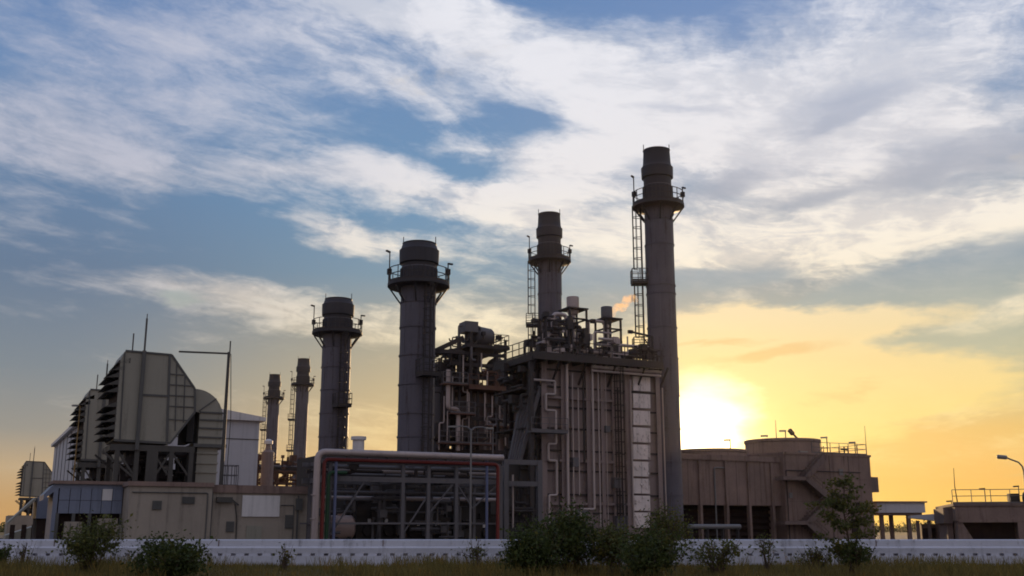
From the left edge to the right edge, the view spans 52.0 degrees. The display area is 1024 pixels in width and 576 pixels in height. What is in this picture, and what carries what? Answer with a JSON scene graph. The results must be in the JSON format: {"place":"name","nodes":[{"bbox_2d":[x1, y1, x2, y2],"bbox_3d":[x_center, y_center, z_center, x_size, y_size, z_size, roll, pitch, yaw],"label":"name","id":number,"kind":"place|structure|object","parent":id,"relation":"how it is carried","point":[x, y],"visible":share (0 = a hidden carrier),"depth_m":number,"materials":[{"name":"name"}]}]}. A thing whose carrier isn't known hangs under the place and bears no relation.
{"place":"outdoors","nodes":[
{"label":"outdoors","id":0,"kind":"place"},
{"bbox_2d":[4,448,51,534],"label":"air filter house","id":1,"kind":"structure","parent":0,"point":[35,477],"depth_m":172.71,"materials":[{"name":"beige paint"}]},
{"bbox_2d":[66,360,167,480],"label":"air filter house","id":2,"kind":"structure","parent":0,"point":[91,405],"depth_m":84.65,"materials":[{"name":"beige paint"}]},
{"bbox_2d":[51,409,265,484],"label":"turbine hall","id":3,"kind":"structure","parent":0,"point":[244,441],"depth_m":116.41,"materials":[{"name":"metal"}]},
{"bbox_2d":[256,454,301,485],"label":"pipe bridge","id":4,"kind":"structure","parent":0,"point":[285,469],"depth_m":133.28,"materials":[{"name":"metal"}]},
{"bbox_2d":[0,530,916,534],"bbox_3d":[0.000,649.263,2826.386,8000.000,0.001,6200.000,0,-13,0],"label":"ground","id":5,"kind":"structure","parent":0,"point":[878,533],"depth_m":331.71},
{"bbox_2d":[0,520,932,531],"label":"trees","id":6,"kind":"object","parent":5,"relation":"on","point":[899,528],"visible":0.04,"depth_m":435.70,"materials":[{"name":"green plant"}]},
{"bbox_2d":[0,539,1023,565],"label":"roadside wall","id":7,"kind":"structure","parent":5,"relation":"on","point":[263,550],"depth_m":38.81,"materials":[{"name":"white paint"}]},
{"bbox_2d":[0,535,920,538],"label":"yard","id":8,"kind":"structure","parent":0,"point":[877,537],"depth_m":186.86,"materials":[{"name":"concrete"}]},
{"bbox_2d":[3,525,31,538],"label":"shed","id":9,"kind":"structure","parent":8,"relation":"on","point":[25,531],"depth_m":89.80,"materials":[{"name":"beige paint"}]},
{"bbox_2d":[9,525,14,538],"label":"door","id":10,"kind":"structure","parent":9,"relation":"in","point":[12,527],"depth_m":89.47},
{"bbox_2d":[20,525,26,538],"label":"door","id":11,"kind":"structure","parent":9,"relation":"in","point":[23,530],"depth_m":89.87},
{"bbox_2d":[6,497,47,538],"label":"side shed","id":12,"kind":"structure","parent":8,"relation":"on","point":[39,512],"depth_m":67.60,"materials":[{"name":"beige paint"}]},
{"bbox_2d":[63,522,81,538],"bbox_3d":[-24.779,14.164,59.047,0.902,1.964,0.860,6,-14,-26],"label":"equipment cabinet","id":13,"kind":"object","parent":8,"relation":"on","point":[70,524],"visible":0.17,"depth_m":58.84,"materials":[{"name":"metal"}]},
{"bbox_2d":[72,404,80,480],"bbox_3d":[-26.697,11.549,63.399,0.609,9.006,0.257,6,-14,-26],"label":"street lamp","id":14,"kind":"object","parent":8,"relation":"on","point":[76,405],"visible":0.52,"depth_m":64.00,"materials":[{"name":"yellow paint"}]},
{"bbox_2d":[39,480,123,538],"bbox_3d":[-25.415,13.585,61.646,4.338,4.254,4.200,6,-14,-26],"label":"panelled annex","id":15,"kind":"object","parent":8,"relation":"on","point":[69,501],"visible":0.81,"depth_m":60.29,"materials":[{"name":"metal"}]},
{"bbox_2d":[96,518,117,538],"bbox_3d":[-23.174,14.254,59.866,1.029,2.154,0.860,6,-14,-26],"label":"equipment cabinet","id":16,"kind":"object","parent":8,"relation":"on","point":[107,520],"visible":0.21,"depth_m":59.76,"materials":[{"name":"metal"}]},
{"bbox_2d":[116,525,122,538],"bbox_3d":[-22.483,14.512,60.168,0.550,1.786,0.860,6,-14,-26],"label":"equipment cabinet","id":17,"kind":"object","parent":8,"relation":"on","point":[121,530],"visible":0.08,"depth_m":59.92,"materials":[{"name":"grey metal"}]},
{"bbox_2d":[121,481,325,538],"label":"turbine building","id":18,"kind":"structure","parent":8,"relation":"on","point":[199,510],"depth_m":61.20,"materials":[{"name":"beige painted metal panels"},{"name":"dark steel"}]},
{"bbox_2d":[93,314,226,484],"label":"air filter house","id":19,"kind":"structure","parent":18,"relation":"on","point":[157,402],"depth_m":67.04,"materials":[{"name":"beige paint"}]},
{"bbox_2d":[179,341,230,484],"bbox_3d":[-18.758,7.741,63.701,3.382,9.383,0.247,6,-14,-26],"label":"jib mast","id":20,"kind":"object","parent":18,"relation":"on","point":[221,474],"visible":0.9,"depth_m":64.20,"materials":[{"name":"grey metal"}]},
{"bbox_2d":[223,465,238,484],"bbox_3d":[-17.277,11.525,64.184,0.842,1.321,1.042,6,-14,-26],"label":"roof basket","id":21,"kind":"object","parent":18,"relation":"on","point":[236,475],"visible":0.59,"depth_m":63.98,"materials":[{"name":"grey metal"}]},
{"bbox_2d":[246,526,261,538],"bbox_3d":[-15.271,14.936,61.939,0.900,1.750,0.057,6,-14,-26],"label":"door","id":22,"kind":"structure","parent":18,"relation":"in","point":[252,532],"depth_m":62.02,"materials":[{"name":"beige paint"}]},
{"bbox_2d":[260,439,273,485],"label":"process vessel","id":23,"kind":"object","parent":8,"relation":"on","point":[267,466],"visible":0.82,"depth_m":128.68,"materials":[{"name":"paint"}]},
{"bbox_2d":[258,374,285,485],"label":"exhaust stack","id":24,"kind":"object","parent":8,"relation":"on","point":[273,397],"visible":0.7,"depth_m":231.01,"materials":[{"name":"metal"}]},
{"bbox_2d":[286,358,315,485],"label":"exhaust stack","id":25,"kind":"object","parent":8,"relation":"on","point":[302,384],"visible":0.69,"depth_m":209.03,"materials":[{"name":"metal"}]},
{"bbox_2d":[332,461,337,538],"bbox_3d":[-10.055,12.992,59.310,0.180,6.561,0.171,6,-14,-26],"label":"blue standpipe","id":26,"kind":"object","parent":8,"relation":"on","point":[334,500],"visible":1,"depth_m":59.46,"materials":[{"name":"metal"}]},
{"bbox_2d":[324,470,346,538],"bbox_3d":[-10.014,13.106,59.385,1.185,5.471,0.220,6,-14,-26],"label":"green pipe","id":27,"kind":"object","parent":8,"relation":"on","point":[330,473],"visible":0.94,"depth_m":59.34,"materials":[{"name":"metal"}]},
{"bbox_2d":[311,294,364,450],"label":"bypass stack","id":28,"kind":"object","parent":8,"relation":"on","point":[337,332],"visible":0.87,"depth_m":99.70,"materials":[{"name":"metal"}]},
{"bbox_2d":[330,514,355,538],"bbox_3d":[-10.705,15.265,65.380,1.849,2.646,1.500,6,-14,-26],"label":"horizontal tank","id":29,"kind":"object","parent":8,"relation":"on","point":[347,531],"visible":0.46,"depth_m":64.97,"materials":[{"name":"white metal"}]},
{"bbox_2d":[344,484,400,538],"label":"pump skid","id":30,"kind":"object","parent":8,"relation":"on","point":[363,512],"visible":0.44,"depth_m":66.02,"materials":[{"name":"metal"}]},
{"bbox_2d":[300,459,502,538],"bbox_3d":[-5.936,13.605,64.468,13.534,5.475,5.034,6,-14,-26],"label":"pipe rack","id":31,"kind":"object","parent":8,"relation":"on","point":[428,476],"visible":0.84,"depth_m":63.96,"materials":[{"name":"grey metal"}]},
{"bbox_2d":[310,449,503,538],"bbox_3d":[-5.903,12.887,61.182,11.994,6.652,0.403,6,-14,-26],"label":"pipe","id":32,"kind":"object","parent":8,"relation":"on","point":[363,453],"visible":0.87,"depth_m":60.45,"materials":[{"name":"grey metal"}]},
{"bbox_2d":[319,457,499,538],"bbox_3d":[-5.766,13.514,61.317,11.222,6.848,0.220,6,-14,-26],"label":"red pipe","id":33,"kind":"object","parent":8,"relation":"on","point":[327,459],"visible":0.98,"depth_m":61.78,"materials":[{"name":"metal"}]},
{"bbox_2d":[296,436,535,538],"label":"building","id":34,"kind":"structure","parent":8,"relation":"on","point":[514,470],"depth_m":76.75,"materials":[{"name":"metal"}]},
{"bbox_2d":[386,237,452,451],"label":"bypass stack","id":35,"kind":"object","parent":8,"relation":"on","point":[418,284],"visible":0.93,"depth_m":79.58,"materials":[{"name":"paint"}]},
{"bbox_2d":[395,485,449,538],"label":"pump skid","id":36,"kind":"object","parent":8,"relation":"on","point":[413,506],"visible":0.23,"depth_m":67.67,"materials":[{"name":"metal"}]},
{"bbox_2d":[448,425,493,538],"bbox_3d":[-2.454,11.987,62.155,2.920,7.596,0.428,6,-14,-26],"label":"street lamp","id":37,"kind":"object","parent":8,"relation":"on","point":[470,503],"visible":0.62,"depth_m":62.38,"materials":[{"name":"metal"}]},
{"bbox_2d":[434,321,509,454],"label":"boiler framework","id":38,"kind":"object","parent":8,"relation":"on","point":[463,396],"visible":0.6,"depth_m":101.43,"materials":[{"name":"metal"}]},
{"bbox_2d":[448,486,495,538],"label":"pump skid","id":39,"kind":"object","parent":8,"relation":"on","point":[480,518],"visible":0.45,"depth_m":69.31,"materials":[{"name":"metal"}]},
{"bbox_2d":[485,461,487,538],"bbox_3d":[-1.532,13.966,63.541,0.180,6.937,0.171,6,-14,-26],"label":"blue standpipe","id":40,"kind":"object","parent":8,"relation":"on","point":[486,505],"visible":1,"depth_m":63.67,"materials":[{"name":"metal"}]},
{"bbox_2d":[492,423,508,453],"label":"street lamp","id":41,"kind":"object","parent":8,"relation":"on","point":[492,435],"visible":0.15,"depth_m":94.82,"materials":[{"name":"metal"}]},
{"bbox_2d":[502,459,542,538],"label":"portal frame","id":42,"kind":"object","parent":8,"relation":"on","point":[523,509],"visible":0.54,"depth_m":69.63,"materials":[{"name":"grey metal"}]},
{"bbox_2d":[526,209,572,351],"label":"exhaust stack","id":43,"kind":"object","parent":8,"relation":"on","point":[549,259],"visible":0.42,"depth_m":112.11,"materials":[{"name":"metal"}]},
{"bbox_2d":[493,296,668,537],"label":"heat recovery boiler","id":44,"kind":"object","parent":8,"relation":"on","point":[584,418],"visible":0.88,"depth_m":81.69,"materials":[{"name":"paint"}]},
{"bbox_2d":[630,145,685,538],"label":"exhaust stack","id":45,"kind":"object","parent":8,"relation":"on","point":[658,205],"visible":0.72,"depth_m":91.53,"materials":[{"name":"paint"}]},
{"bbox_2d":[687,524,740,538],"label":"pipe","id":46,"kind":"object","parent":8,"relation":"on","point":[722,527],"visible":0.7,"depth_m":91.76,"materials":[{"name":"metal"}]},
{"bbox_2d":[681,438,878,538],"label":"cooling tower","id":47,"kind":"structure","parent":8,"relation":"on","point":[755,487],"depth_m":102.66,"materials":[{"name":"concrete"}]},
{"bbox_2d":[788,429,797,437],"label":"floodlight","id":48,"kind":"object","parent":47,"relation":"on","point":[791,431],"visible":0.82,"depth_m":108.17,"materials":[{"name":"metal"}]},
{"bbox_2d":[873,501,926,538],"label":"gate canopy","id":49,"kind":"object","parent":8,"relation":"on","point":[890,509],"visible":0.69,"depth_m":109.68,"materials":[{"name":"metal"}]},
{"bbox_2d":[908,514,939,538],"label":"canopy","id":50,"kind":"object","parent":8,"relation":"on","point":[928,530],"visible":0.54,"depth_m":99.43,"materials":[{"name":"metal"}]},
{"bbox_2d":[922,528,935,538],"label":"door","id":51,"kind":"structure","parent":50,"relation":"in","point":[925,530],"depth_m":99.61,"materials":[{"name":"black"}]},
{"bbox_2d":[933,489,1023,538],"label":"pump house","id":52,"kind":"structure","parent":8,"relation":"on","point":[980,520],"depth_m":86.72,"materials":[{"name":"concrete"}]},
{"bbox_2d":[1007,493,1019,501],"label":"roof cabinet","id":53,"kind":"object","parent":52,"relation":"on","point":[1014,498],"visible":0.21,"depth_m":88.14,"materials":[{"name":"black metal"}]},
{"bbox_2d":[997,455,1023,478],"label":"street lamp","id":54,"kind":"object","parent":8,"relation":"on","point":[1005,457],"visible":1,"depth_m":59.26,"materials":[{"name":"metal"}]},
{"bbox_2d":[0,0,1023,528],"label":"sky","id":55,"kind":"structure","parent":0,"point":[849,229],"materials":[{"name":"blue"}]},
{"bbox_2d":[0,552,1023,575],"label":"verge","id":56,"kind":"structure","parent":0,"point":[460,575],"depth_m":34.80,"materials":[{"name":"green plant"}]},
{"bbox_2d":[0,538,15,567],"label":"bush","id":57,"kind":"object","parent":56,"relation":"on","point":[4,553],"visible":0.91,"depth_m":35.79,"materials":[{"name":"green plant"}]},
{"bbox_2d":[14,535,35,565],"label":"bush","id":58,"kind":"object","parent":56,"relation":"on","point":[23,551],"visible":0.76,"depth_m":36.83,"materials":[{"name":"green plant"}]},
{"bbox_2d":[45,505,137,571],"bbox_3d":[-14.243,8.445,35.431,2.661,2.273,2.804,-8,-15,32],"label":"bush","id":59,"kind":"object","parent":56,"relation":"on","point":[86,545],"visible":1,"depth_m":35.25,"materials":[{"name":"green plant"}]},
{"bbox_2d":[118,529,217,575],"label":"bush","id":60,"kind":"object","parent":56,"relation":"on","point":[172,559],"visible":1,"depth_m":31.39,"materials":[{"name":"green plant"}]},
{"bbox_2d":[272,542,297,570],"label":"bush","id":61,"kind":"object","parent":56,"relation":"on","point":[284,560],"visible":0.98,"depth_m":35.75,"materials":[{"name":"green plant"}]},
{"bbox_2d":[451,531,489,565],"bbox_3d":[-1.339,9.006,35.935,1.133,1.370,1.239,11,-17,-40],"label":"bush","id":62,"kind":"object","parent":56,"relation":"on","point":[476,555],"visible":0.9,"depth_m":35.91,"materials":[{"name":"green plant"}]},
{"bbox_2d":[494,522,572,575],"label":"bush","id":63,"kind":"object","parent":56,"relation":"on","point":[529,549],"visible":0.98,"depth_m":32.70,"materials":[{"name":"green plant"}]},
{"bbox_2d":[508,493,629,572],"bbox_3d":[1.995,8.206,35.066,4.260,2.638,3.842,4,-13,-17],"label":"bush","id":64,"kind":"object","parent":56,"relation":"on","point":[575,527],"visible":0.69,"depth_m":34.52,"materials":[{"name":"green plant"}]},
{"bbox_2d":[587,517,641,574],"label":"bush","id":65,"kind":"object","parent":56,"relation":"on","point":[603,553],"visible":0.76,"depth_m":33.77,"materials":[{"name":"green plant"}]},
{"bbox_2d":[598,515,701,575],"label":"bush","id":66,"kind":"object","parent":56,"relation":"on","point":[644,551],"visible":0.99,"depth_m":31.57,"materials":[{"name":"green plant"}]},
{"bbox_2d":[630,492,705,564],"bbox_3d":[5.510,8.556,37.058,2.515,2.644,2.433,4,-13,-16],"label":"bush","id":67,"kind":"object","parent":56,"relation":"on","point":[667,523],"visible":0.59,"depth_m":36.92,"materials":[{"name":"green plant"}]},
{"bbox_2d":[681,528,751,573],"bbox_3d":[6.686,8.651,34.444,2.080,1.551,2.066,11,-17,-40],"label":"bush","id":68,"kind":"object","parent":56,"relation":"on","point":[725,550],"visible":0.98,"depth_m":34.19,"materials":[{"name":"green plant"}]},
{"bbox_2d":[752,530,789,569],"bbox_3d":[8.791,8.982,35.856,1.224,1.392,1.010,0,-13,0],"label":"bush","id":69,"kind":"object","parent":56,"relation":"on","point":[764,551],"visible":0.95,"depth_m":35.85,"materials":[{"name":"green plant"}]},
{"bbox_2d":[788,541,834,569],"bbox_3d":[10.083,9.071,35.379,1.575,1.061,1.034,0,-13,0],"label":"bush","id":70,"kind":"object","parent":56,"relation":"on","point":[818,557],"visible":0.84,"depth_m":35.34,"materials":[{"name":"green plant"}]},
{"bbox_2d":[803,473,881,572],"bbox_3d":[11.216,7.893,35.280,2.212,3.298,2.338,9,-16,-35],"label":"young tree","id":71,"kind":"object","parent":56,"relation":"on","point":[837,504],"visible":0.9,"depth_m":35.12,"materials":[{"name":"green plant"}]},
{"bbox_2d":[826,533,880,573],"bbox_3d":[11.306,8.757,34.639,1.717,1.374,1.879,-7,-15,29],"label":"bush","id":72,"kind":"object","parent":56,"relation":"on","point":[850,556],"visible":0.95,"depth_m":34.27,"materials":[{"name":"green plant"}]}
]}

